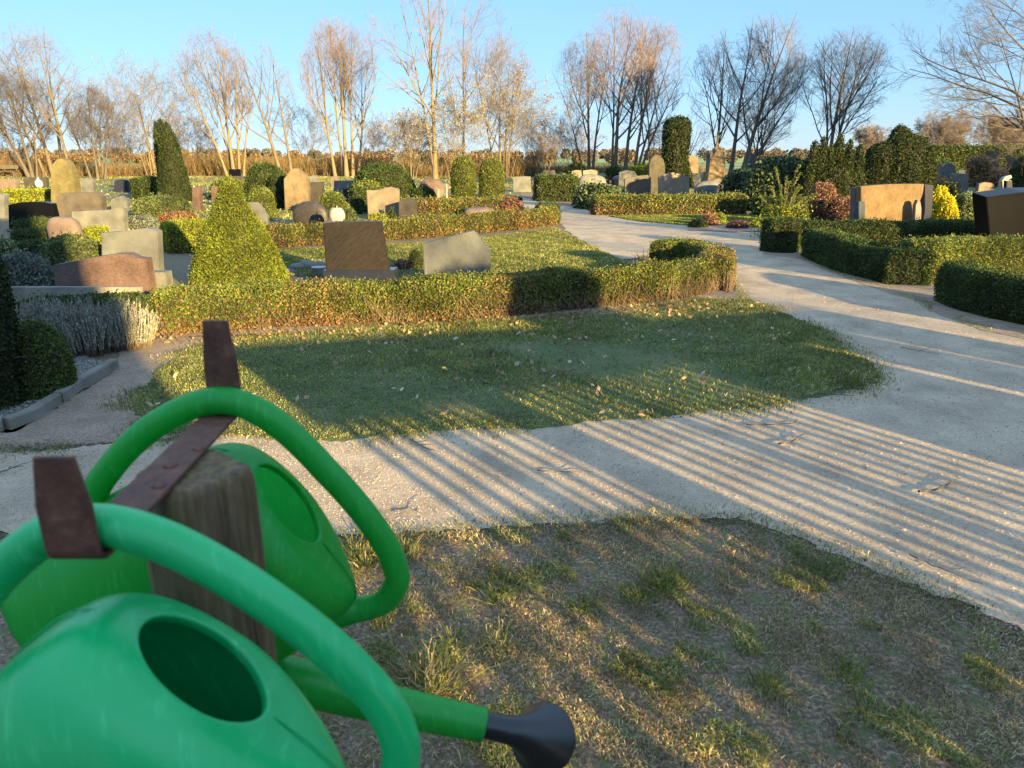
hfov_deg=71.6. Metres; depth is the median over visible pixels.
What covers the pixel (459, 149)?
tree
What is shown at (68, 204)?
gravestone
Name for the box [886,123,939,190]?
cypress
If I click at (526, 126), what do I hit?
bare tree
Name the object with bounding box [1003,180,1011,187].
gravestone
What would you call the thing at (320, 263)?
edging stone
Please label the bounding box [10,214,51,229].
hedge
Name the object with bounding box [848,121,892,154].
bare tree
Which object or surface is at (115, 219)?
gravestone
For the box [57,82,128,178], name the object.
bare tree
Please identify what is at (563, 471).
fallen twig
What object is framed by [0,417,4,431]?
kerb stone
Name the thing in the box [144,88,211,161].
bare tree
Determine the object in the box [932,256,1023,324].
hedge
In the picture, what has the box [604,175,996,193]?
grass
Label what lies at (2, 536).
soil crumbs
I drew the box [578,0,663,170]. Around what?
bare tree
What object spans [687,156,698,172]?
gravestone
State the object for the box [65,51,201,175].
bare tree
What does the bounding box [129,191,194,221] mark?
juniper
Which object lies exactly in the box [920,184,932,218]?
gravestone
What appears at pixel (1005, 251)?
hedge
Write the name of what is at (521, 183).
gravestone
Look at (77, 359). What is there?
bed gravel
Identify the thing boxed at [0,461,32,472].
fallen twig
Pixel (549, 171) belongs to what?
gravestone
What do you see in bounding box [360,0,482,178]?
bare tree
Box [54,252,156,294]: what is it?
gravestone
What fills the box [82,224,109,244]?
hedge
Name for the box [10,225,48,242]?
hedge
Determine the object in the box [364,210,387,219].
shrub
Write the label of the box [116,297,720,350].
leaf litter
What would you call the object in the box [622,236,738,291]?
hedge
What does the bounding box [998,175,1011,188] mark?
gravestone
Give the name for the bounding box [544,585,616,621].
grass tuft
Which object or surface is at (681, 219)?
grass
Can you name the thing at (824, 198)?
shrub
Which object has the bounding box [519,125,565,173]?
bare tree
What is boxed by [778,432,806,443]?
fallen twig
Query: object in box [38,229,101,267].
juniper
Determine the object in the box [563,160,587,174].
clipped ball
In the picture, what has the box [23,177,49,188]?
gravestone
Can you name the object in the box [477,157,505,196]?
clipped column
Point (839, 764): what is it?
bark flecks
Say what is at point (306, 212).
gravestone
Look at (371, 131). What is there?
bare tree
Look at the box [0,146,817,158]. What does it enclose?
wood
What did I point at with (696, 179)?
gravestone
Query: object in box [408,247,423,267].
shrub
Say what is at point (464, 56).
bare tree
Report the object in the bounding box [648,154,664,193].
gravestone
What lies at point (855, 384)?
fallen twig
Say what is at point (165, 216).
shrub
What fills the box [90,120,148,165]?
bare tree
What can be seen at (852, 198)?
gravestone
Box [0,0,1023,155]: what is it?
sky
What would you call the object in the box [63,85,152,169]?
bare tree
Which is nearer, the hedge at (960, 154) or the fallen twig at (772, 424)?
the fallen twig at (772, 424)
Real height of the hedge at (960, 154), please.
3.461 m
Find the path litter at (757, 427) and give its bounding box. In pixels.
[9,283,1023,566]
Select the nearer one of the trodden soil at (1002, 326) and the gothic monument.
the trodden soil at (1002, 326)
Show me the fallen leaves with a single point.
(531, 361)
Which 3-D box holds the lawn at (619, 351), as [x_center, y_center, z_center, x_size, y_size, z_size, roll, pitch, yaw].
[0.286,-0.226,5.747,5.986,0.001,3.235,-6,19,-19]
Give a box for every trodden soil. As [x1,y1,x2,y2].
[0,336,239,452]
[161,290,741,338]
[763,250,1023,338]
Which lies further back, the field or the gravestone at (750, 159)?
the field
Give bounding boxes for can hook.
[33,320,240,558]
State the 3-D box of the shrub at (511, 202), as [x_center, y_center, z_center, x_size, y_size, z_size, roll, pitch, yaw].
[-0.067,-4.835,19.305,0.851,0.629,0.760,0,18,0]
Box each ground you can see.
[0,156,1023,767]
[619,180,997,198]
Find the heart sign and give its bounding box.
[435,183,449,197]
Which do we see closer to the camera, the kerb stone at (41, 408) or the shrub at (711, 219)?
the kerb stone at (41, 408)
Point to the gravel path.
(782, 277)
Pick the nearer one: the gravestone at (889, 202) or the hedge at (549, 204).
the gravestone at (889, 202)
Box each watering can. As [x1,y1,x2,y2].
[0,387,575,767]
[0,503,420,767]
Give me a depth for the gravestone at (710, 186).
25.61 m
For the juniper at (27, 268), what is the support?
on the ground at (178, 266)
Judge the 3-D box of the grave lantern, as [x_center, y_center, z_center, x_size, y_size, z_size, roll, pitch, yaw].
[-18.092,-7.508,27.193,0.276,0.775,0.280,0,18,0]
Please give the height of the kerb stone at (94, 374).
0.125 m
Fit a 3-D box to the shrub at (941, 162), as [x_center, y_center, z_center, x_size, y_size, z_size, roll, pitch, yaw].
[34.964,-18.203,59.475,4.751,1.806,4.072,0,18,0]
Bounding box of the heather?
[725,217,750,228]
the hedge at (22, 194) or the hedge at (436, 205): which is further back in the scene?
the hedge at (22, 194)
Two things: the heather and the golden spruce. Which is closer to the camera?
the golden spruce
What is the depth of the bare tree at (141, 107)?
55.77 m
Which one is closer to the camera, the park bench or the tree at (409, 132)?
the tree at (409, 132)
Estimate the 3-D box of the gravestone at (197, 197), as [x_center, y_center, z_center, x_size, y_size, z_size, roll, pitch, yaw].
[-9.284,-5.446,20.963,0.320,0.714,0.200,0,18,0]
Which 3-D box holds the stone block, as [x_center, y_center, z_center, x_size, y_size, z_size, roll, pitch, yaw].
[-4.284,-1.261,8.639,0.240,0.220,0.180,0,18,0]
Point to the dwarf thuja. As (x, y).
(944, 203)
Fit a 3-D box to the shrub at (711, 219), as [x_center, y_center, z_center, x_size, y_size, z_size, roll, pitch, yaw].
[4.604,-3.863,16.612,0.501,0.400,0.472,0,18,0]
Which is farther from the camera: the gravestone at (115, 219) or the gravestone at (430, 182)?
the gravestone at (430, 182)
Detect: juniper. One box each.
[1,248,54,285]
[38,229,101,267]
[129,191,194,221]
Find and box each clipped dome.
[347,177,381,202]
[350,160,416,198]
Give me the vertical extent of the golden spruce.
1.398 m
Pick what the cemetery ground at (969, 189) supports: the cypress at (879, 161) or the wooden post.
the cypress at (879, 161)
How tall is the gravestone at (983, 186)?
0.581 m
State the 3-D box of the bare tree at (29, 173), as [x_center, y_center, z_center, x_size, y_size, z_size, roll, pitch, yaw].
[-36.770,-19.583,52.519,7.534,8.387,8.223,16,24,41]
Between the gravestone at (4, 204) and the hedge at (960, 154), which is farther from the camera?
the hedge at (960, 154)
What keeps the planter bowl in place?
on the grave bed at (294, 278)
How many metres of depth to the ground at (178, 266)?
2.34 m
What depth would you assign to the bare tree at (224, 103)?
51.88 m
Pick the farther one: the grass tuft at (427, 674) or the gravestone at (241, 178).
the gravestone at (241, 178)
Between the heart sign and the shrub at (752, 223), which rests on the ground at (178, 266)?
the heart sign
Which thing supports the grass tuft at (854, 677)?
on the ground at (178, 266)
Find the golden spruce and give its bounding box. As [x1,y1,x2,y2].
[188,174,290,285]
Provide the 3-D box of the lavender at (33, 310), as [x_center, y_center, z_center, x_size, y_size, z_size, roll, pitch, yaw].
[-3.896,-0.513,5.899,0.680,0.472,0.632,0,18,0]
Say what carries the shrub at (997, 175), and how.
on the cemetery ground at (969, 189)
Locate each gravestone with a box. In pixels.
[0,179,19,191]
[0,193,8,218]
[8,201,58,228]
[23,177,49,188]
[46,216,83,238]
[51,158,80,202]
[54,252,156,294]
[57,192,106,216]
[72,207,127,231]
[80,178,95,191]
[102,227,163,269]
[111,196,129,210]
[114,179,129,191]
[192,187,202,210]
[211,186,218,203]
[229,169,240,176]
[230,176,247,180]
[248,202,268,223]
[284,168,310,210]
[293,201,328,223]
[309,175,318,181]
[310,182,323,201]
[323,221,389,269]
[331,176,338,185]
[334,180,353,193]
[343,188,349,200]
[367,187,399,216]
[399,198,417,218]
[420,178,443,197]
[423,230,490,274]
[464,207,493,212]
[513,176,530,191]
[543,170,554,174]
[571,170,581,177]
[578,174,605,186]
[583,170,599,174]
[618,170,636,186]
[624,175,650,194]
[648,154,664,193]
[658,172,689,194]
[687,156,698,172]
[691,173,700,186]
[693,180,719,194]
[746,153,758,170]
[848,187,855,220]
[854,201,864,219]
[856,184,923,220]
[912,200,920,219]
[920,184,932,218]
[936,164,940,177]
[940,163,955,177]
[949,173,967,192]
[972,187,1023,237]
[975,182,994,191]
[987,151,998,166]
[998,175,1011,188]
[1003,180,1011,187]
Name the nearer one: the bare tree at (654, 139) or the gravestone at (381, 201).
the gravestone at (381, 201)
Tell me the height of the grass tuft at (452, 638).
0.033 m
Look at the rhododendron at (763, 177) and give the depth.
20.60 m
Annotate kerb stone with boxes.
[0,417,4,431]
[2,393,62,429]
[53,359,118,402]
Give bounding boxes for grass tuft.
[340,528,418,578]
[365,530,444,558]
[371,615,518,734]
[414,621,482,661]
[461,619,523,662]
[465,570,534,609]
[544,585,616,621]
[601,574,670,613]
[621,550,706,606]
[740,660,807,707]
[819,648,914,706]
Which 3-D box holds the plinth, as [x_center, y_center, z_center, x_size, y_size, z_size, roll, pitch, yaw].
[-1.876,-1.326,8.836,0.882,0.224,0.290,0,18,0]
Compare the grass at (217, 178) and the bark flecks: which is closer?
the bark flecks
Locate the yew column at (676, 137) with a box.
[660,115,692,175]
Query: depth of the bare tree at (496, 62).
53.17 m
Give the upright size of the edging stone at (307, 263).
0.163 m
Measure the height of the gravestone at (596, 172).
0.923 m
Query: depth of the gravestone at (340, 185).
27.16 m
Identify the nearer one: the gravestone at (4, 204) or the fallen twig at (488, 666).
the fallen twig at (488, 666)
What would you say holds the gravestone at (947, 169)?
on the cemetery ground at (969, 189)
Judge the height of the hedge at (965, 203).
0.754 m
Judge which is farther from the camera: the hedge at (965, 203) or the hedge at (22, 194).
the hedge at (22, 194)
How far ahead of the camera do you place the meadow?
36.65 m
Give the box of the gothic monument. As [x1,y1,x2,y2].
[703,131,726,182]
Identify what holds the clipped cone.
on the cemetery ground at (969, 189)
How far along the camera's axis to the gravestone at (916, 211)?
14.58 m
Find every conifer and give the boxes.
[0,245,27,410]
[386,206,398,218]
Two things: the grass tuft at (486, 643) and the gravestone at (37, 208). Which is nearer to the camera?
the grass tuft at (486, 643)
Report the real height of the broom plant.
1.441 m
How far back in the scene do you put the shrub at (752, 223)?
16.02 m
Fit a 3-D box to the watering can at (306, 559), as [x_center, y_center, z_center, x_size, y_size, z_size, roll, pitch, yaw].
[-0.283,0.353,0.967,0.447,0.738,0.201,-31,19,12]
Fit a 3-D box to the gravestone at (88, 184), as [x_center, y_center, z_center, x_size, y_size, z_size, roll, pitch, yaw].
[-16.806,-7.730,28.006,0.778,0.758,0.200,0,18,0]
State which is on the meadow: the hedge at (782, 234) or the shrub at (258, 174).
the shrub at (258, 174)
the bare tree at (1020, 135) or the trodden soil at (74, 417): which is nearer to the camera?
the trodden soil at (74, 417)
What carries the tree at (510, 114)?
on the meadow
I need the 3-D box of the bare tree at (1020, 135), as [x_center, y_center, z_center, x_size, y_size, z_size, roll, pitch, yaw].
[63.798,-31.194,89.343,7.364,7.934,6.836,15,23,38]
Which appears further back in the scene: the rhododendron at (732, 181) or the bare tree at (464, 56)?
the bare tree at (464, 56)
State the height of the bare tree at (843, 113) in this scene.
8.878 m
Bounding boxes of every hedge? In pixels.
[0,186,50,204]
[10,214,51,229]
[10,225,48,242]
[13,288,155,326]
[15,236,51,254]
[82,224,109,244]
[129,173,157,198]
[140,254,734,334]
[158,215,205,253]
[264,203,560,246]
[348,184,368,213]
[400,193,513,216]
[531,171,580,201]
[534,200,562,223]
[588,190,749,214]
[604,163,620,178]
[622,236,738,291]
[750,193,809,217]
[758,212,804,252]
[800,216,974,245]
[800,225,934,285]
[898,232,1023,283]
[930,141,1023,169]
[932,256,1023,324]
[934,174,961,188]
[954,190,984,219]
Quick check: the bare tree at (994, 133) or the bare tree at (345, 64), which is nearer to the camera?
the bare tree at (345, 64)
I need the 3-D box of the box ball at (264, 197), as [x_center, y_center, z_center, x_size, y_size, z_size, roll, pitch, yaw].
[-6.659,-4.874,18.897,0.820,0.939,0.687,0,18,0]
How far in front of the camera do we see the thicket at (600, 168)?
68.82 m
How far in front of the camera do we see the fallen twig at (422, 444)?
3.94 m
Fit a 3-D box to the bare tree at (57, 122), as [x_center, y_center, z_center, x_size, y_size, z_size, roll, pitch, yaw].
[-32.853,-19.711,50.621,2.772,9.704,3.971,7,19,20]
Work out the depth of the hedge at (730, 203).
19.45 m
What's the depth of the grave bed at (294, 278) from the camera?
9.50 m
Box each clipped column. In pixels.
[449,153,477,197]
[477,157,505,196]
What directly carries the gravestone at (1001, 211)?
on the ground at (178, 266)
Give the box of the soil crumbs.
[0,256,1023,656]
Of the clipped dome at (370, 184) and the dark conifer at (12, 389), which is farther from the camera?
the clipped dome at (370, 184)
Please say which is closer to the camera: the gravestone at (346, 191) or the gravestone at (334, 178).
the gravestone at (346, 191)
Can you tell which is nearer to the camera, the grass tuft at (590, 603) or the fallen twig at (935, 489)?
the grass tuft at (590, 603)
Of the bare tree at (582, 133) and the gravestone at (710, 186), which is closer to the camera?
the gravestone at (710, 186)
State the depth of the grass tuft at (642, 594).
2.61 m
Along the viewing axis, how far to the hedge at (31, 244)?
11.19 m
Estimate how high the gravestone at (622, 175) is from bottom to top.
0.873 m
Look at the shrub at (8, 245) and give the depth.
9.15 m
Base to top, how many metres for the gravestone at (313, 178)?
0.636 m
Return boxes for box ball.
[16,315,79,400]
[247,185,276,216]
[410,184,436,197]
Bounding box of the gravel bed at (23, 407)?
[0,354,100,413]
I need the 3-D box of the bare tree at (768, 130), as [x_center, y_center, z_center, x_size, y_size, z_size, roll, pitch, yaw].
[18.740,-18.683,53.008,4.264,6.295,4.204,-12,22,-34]
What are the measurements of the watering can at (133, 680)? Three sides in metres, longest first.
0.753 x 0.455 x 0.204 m
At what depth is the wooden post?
0.70 m
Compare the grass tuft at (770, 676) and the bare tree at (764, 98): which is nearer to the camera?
the grass tuft at (770, 676)
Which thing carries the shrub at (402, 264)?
on the grave bed at (294, 278)
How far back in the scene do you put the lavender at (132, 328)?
5.92 m
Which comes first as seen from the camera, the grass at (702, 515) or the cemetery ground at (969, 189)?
the grass at (702, 515)
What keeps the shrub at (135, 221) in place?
on the ground at (178, 266)
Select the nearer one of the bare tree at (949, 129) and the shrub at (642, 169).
the shrub at (642, 169)
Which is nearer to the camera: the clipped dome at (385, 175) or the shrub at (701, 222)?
the shrub at (701, 222)
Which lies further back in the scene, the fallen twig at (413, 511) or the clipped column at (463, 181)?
the clipped column at (463, 181)
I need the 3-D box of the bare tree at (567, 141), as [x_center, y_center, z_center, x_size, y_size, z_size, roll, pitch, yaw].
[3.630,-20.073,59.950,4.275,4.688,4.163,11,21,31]
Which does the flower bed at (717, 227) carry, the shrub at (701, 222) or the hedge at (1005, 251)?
the shrub at (701, 222)
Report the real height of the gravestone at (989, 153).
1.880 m
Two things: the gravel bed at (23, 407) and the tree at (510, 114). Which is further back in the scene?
the tree at (510, 114)
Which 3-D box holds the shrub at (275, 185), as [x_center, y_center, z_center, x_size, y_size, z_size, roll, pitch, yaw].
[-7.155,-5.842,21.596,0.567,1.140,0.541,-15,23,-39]
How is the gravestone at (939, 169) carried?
on the cemetery ground at (969, 189)
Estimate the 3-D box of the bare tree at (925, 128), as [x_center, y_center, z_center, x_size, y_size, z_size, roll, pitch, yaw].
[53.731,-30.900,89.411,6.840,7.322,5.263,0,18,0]
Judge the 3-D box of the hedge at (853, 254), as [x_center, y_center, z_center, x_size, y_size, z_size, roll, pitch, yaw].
[4.892,-1.919,10.191,0.745,0.557,3.044,0,18,0]
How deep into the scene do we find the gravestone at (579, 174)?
36.30 m
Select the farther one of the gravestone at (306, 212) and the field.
the field
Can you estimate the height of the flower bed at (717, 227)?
0.001 m
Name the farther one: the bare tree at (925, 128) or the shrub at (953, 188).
the bare tree at (925, 128)
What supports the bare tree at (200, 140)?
on the meadow
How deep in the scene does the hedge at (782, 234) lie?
11.84 m
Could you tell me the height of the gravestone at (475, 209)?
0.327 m
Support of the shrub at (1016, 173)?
on the cemetery ground at (969, 189)
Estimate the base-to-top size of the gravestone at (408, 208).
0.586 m
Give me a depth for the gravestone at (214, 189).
23.09 m
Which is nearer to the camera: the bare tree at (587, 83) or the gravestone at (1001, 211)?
the gravestone at (1001, 211)
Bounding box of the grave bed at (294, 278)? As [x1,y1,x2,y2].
[288,261,423,281]
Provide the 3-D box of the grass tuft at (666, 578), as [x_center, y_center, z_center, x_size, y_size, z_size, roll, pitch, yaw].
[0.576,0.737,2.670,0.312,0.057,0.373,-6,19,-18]
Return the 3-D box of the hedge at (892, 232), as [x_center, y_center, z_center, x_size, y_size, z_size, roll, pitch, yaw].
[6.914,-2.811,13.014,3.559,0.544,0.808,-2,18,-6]
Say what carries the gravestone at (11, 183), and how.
on the meadow
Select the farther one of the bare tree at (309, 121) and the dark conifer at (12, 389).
the bare tree at (309, 121)
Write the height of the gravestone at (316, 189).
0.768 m
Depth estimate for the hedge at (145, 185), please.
26.26 m
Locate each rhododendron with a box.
[571,178,627,209]
[716,163,752,193]
[740,150,807,210]
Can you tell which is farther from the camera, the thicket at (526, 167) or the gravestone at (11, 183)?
the thicket at (526, 167)
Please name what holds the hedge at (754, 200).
on the lawn
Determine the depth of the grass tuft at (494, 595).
2.62 m
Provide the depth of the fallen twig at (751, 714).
2.03 m
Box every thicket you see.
[0,152,199,176]
[154,153,395,175]
[388,152,546,176]
[537,159,705,172]
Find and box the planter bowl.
[311,266,325,275]
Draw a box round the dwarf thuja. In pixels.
[931,185,960,219]
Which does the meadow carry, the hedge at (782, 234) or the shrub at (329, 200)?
the shrub at (329, 200)
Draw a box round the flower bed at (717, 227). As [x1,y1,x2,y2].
[688,223,760,231]
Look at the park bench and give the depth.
55.05 m
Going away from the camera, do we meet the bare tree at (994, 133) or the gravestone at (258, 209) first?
the gravestone at (258, 209)
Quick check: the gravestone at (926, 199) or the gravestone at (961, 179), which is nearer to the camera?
the gravestone at (926, 199)
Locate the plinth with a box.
[322,267,398,281]
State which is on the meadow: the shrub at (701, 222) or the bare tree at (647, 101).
the bare tree at (647, 101)
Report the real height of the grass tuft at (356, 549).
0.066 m
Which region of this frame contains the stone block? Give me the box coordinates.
[154,270,173,288]
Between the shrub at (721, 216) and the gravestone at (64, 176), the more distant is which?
the gravestone at (64, 176)
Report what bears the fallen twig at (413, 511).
on the gravel path
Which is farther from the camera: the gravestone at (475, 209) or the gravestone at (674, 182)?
the gravestone at (674, 182)
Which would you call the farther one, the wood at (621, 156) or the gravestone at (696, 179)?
the wood at (621, 156)
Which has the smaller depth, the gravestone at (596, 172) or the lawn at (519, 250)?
the lawn at (519, 250)
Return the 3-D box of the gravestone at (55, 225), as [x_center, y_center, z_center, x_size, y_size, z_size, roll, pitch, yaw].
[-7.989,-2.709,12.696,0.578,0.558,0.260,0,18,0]
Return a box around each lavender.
[14,295,74,339]
[40,295,116,357]
[90,295,160,351]
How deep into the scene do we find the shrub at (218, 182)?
27.46 m
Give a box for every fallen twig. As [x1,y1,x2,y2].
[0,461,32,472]
[398,502,433,513]
[409,439,435,449]
[463,652,514,670]
[537,466,590,472]
[742,689,771,738]
[746,418,801,425]
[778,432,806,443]
[833,380,878,389]
[909,553,982,583]
[918,478,956,491]
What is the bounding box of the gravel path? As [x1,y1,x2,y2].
[0,197,1023,630]
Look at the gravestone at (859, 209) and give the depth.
14.63 m
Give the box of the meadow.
[0,169,966,217]
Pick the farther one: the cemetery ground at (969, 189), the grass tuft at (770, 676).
the cemetery ground at (969, 189)
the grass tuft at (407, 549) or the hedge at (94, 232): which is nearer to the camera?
the grass tuft at (407, 549)
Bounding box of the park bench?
[0,165,18,176]
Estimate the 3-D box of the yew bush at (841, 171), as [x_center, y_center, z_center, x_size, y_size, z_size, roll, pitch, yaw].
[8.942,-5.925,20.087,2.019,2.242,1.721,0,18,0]
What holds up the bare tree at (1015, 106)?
on the cemetery ground at (969, 189)
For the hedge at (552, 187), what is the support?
on the ground at (178, 266)
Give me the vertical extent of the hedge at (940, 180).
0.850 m
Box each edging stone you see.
[289,263,304,268]
[299,260,317,267]
[315,261,325,265]
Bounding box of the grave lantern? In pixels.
[35,177,42,187]
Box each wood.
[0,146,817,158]
[0,150,579,163]
[577,146,864,163]
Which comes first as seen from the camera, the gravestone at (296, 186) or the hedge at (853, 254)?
the hedge at (853, 254)
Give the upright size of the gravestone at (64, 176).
1.520 m
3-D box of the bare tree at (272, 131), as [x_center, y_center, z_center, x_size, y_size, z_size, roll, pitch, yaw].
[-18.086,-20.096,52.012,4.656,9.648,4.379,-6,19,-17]
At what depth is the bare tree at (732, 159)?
46.52 m
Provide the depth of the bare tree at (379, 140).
57.68 m
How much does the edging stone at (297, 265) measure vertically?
0.113 m
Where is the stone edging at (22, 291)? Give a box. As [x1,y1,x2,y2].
[11,286,143,301]
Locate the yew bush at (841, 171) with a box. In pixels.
[798,132,865,211]
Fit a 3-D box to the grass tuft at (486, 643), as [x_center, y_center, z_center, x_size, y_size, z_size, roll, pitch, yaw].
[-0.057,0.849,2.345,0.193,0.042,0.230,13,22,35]
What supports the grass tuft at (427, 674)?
on the ground at (178, 266)
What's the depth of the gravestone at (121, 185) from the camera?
31.63 m
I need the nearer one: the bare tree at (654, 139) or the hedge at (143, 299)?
the hedge at (143, 299)
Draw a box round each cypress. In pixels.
[862,140,897,184]
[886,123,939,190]
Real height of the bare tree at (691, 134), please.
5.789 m
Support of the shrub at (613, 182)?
on the cemetery ground at (969, 189)
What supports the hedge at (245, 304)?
on the ground at (178, 266)
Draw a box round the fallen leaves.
[133,296,856,434]
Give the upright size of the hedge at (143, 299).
0.422 m
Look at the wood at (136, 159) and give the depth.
149.89 m
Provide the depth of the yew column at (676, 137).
32.34 m
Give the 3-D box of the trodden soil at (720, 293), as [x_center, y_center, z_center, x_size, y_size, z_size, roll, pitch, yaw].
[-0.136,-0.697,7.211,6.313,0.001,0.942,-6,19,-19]
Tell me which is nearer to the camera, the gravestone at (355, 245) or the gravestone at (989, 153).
the gravestone at (355, 245)
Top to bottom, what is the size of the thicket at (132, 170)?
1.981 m
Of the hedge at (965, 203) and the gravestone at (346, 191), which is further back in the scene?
the gravestone at (346, 191)
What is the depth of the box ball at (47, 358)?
4.67 m
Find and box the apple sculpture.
[329,204,344,221]
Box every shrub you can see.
[0,234,25,256]
[128,212,159,229]
[157,209,197,221]
[207,176,243,197]
[241,160,287,201]
[267,173,284,208]
[318,188,348,214]
[343,205,358,219]
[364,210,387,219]
[392,258,411,269]
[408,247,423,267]
[499,194,523,210]
[605,177,617,186]
[628,163,647,175]
[686,217,708,227]
[700,210,718,224]
[712,209,726,222]
[749,218,760,227]
[807,179,837,220]
[824,195,849,220]
[935,178,961,197]
[936,155,959,172]
[964,153,994,186]
[988,163,1010,186]
[996,164,1010,171]
[1006,156,1023,187]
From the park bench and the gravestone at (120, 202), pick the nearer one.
the gravestone at (120, 202)
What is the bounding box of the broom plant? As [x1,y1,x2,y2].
[739,164,817,237]
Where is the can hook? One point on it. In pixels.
(64, 507)
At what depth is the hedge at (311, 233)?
14.23 m
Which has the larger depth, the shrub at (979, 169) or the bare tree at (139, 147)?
the bare tree at (139, 147)
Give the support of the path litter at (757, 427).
on the gravel path
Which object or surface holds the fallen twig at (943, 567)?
on the gravel path
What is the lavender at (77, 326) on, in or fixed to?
on the ground at (178, 266)
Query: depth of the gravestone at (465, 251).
8.42 m
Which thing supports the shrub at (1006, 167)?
on the cemetery ground at (969, 189)
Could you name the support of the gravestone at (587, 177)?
on the cemetery ground at (969, 189)
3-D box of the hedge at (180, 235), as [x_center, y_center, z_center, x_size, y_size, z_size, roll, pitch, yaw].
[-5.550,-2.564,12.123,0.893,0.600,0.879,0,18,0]
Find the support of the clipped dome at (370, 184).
on the meadow
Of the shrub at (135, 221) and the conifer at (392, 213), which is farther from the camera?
the conifer at (392, 213)
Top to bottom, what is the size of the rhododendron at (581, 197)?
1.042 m
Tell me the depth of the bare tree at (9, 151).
56.95 m
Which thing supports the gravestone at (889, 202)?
on the ground at (178, 266)
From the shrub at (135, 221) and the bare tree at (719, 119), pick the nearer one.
the shrub at (135, 221)
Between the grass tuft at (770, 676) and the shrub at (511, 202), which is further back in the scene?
the shrub at (511, 202)
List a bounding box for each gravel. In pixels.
[0,354,102,416]
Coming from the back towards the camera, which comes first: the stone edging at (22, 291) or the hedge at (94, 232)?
the hedge at (94, 232)
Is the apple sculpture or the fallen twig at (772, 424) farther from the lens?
the apple sculpture
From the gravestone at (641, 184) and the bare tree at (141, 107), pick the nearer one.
the gravestone at (641, 184)
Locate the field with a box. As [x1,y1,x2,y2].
[11,157,801,168]
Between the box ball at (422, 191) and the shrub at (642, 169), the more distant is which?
the shrub at (642, 169)
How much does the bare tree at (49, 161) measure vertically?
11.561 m
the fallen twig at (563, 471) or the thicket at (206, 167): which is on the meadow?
the thicket at (206, 167)
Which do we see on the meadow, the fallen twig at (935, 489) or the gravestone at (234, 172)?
the gravestone at (234, 172)
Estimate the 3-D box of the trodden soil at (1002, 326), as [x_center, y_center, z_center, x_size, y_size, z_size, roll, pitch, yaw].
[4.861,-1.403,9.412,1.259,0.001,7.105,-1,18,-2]
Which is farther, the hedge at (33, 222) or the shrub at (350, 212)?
the shrub at (350, 212)
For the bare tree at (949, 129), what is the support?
on the meadow
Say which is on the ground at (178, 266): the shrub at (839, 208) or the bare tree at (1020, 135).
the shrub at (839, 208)
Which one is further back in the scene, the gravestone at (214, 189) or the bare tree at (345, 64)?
the bare tree at (345, 64)
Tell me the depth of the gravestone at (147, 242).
8.98 m
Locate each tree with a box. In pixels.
[0,16,89,176]
[0,65,63,176]
[0,120,32,164]
[19,32,77,158]
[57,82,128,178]
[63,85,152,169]
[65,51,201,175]
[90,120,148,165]
[120,65,165,170]
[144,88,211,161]
[152,117,191,200]
[165,24,257,176]
[166,117,224,163]
[230,39,294,171]
[259,96,340,162]
[295,10,382,176]
[345,109,396,160]
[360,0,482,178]
[366,109,439,170]
[376,106,441,177]
[404,78,507,178]
[439,0,512,155]
[455,64,556,177]
[465,31,538,174]
[511,103,559,162]
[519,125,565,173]
[526,119,581,173]
[549,101,607,164]
[551,31,621,169]
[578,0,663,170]
[609,11,698,165]
[644,115,691,157]
[648,100,732,161]
[680,29,747,146]
[697,14,771,173]
[720,12,816,172]
[739,93,796,161]
[795,25,905,153]
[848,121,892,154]
[885,0,1023,174]
[912,107,973,145]
[926,102,991,145]
[965,101,1023,145]
[984,110,1023,144]
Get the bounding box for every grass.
[0,175,516,239]
[0,245,1023,616]
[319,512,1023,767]
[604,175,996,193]
[608,214,799,224]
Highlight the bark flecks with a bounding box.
[298,519,1022,767]
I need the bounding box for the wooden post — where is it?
[135,449,277,663]

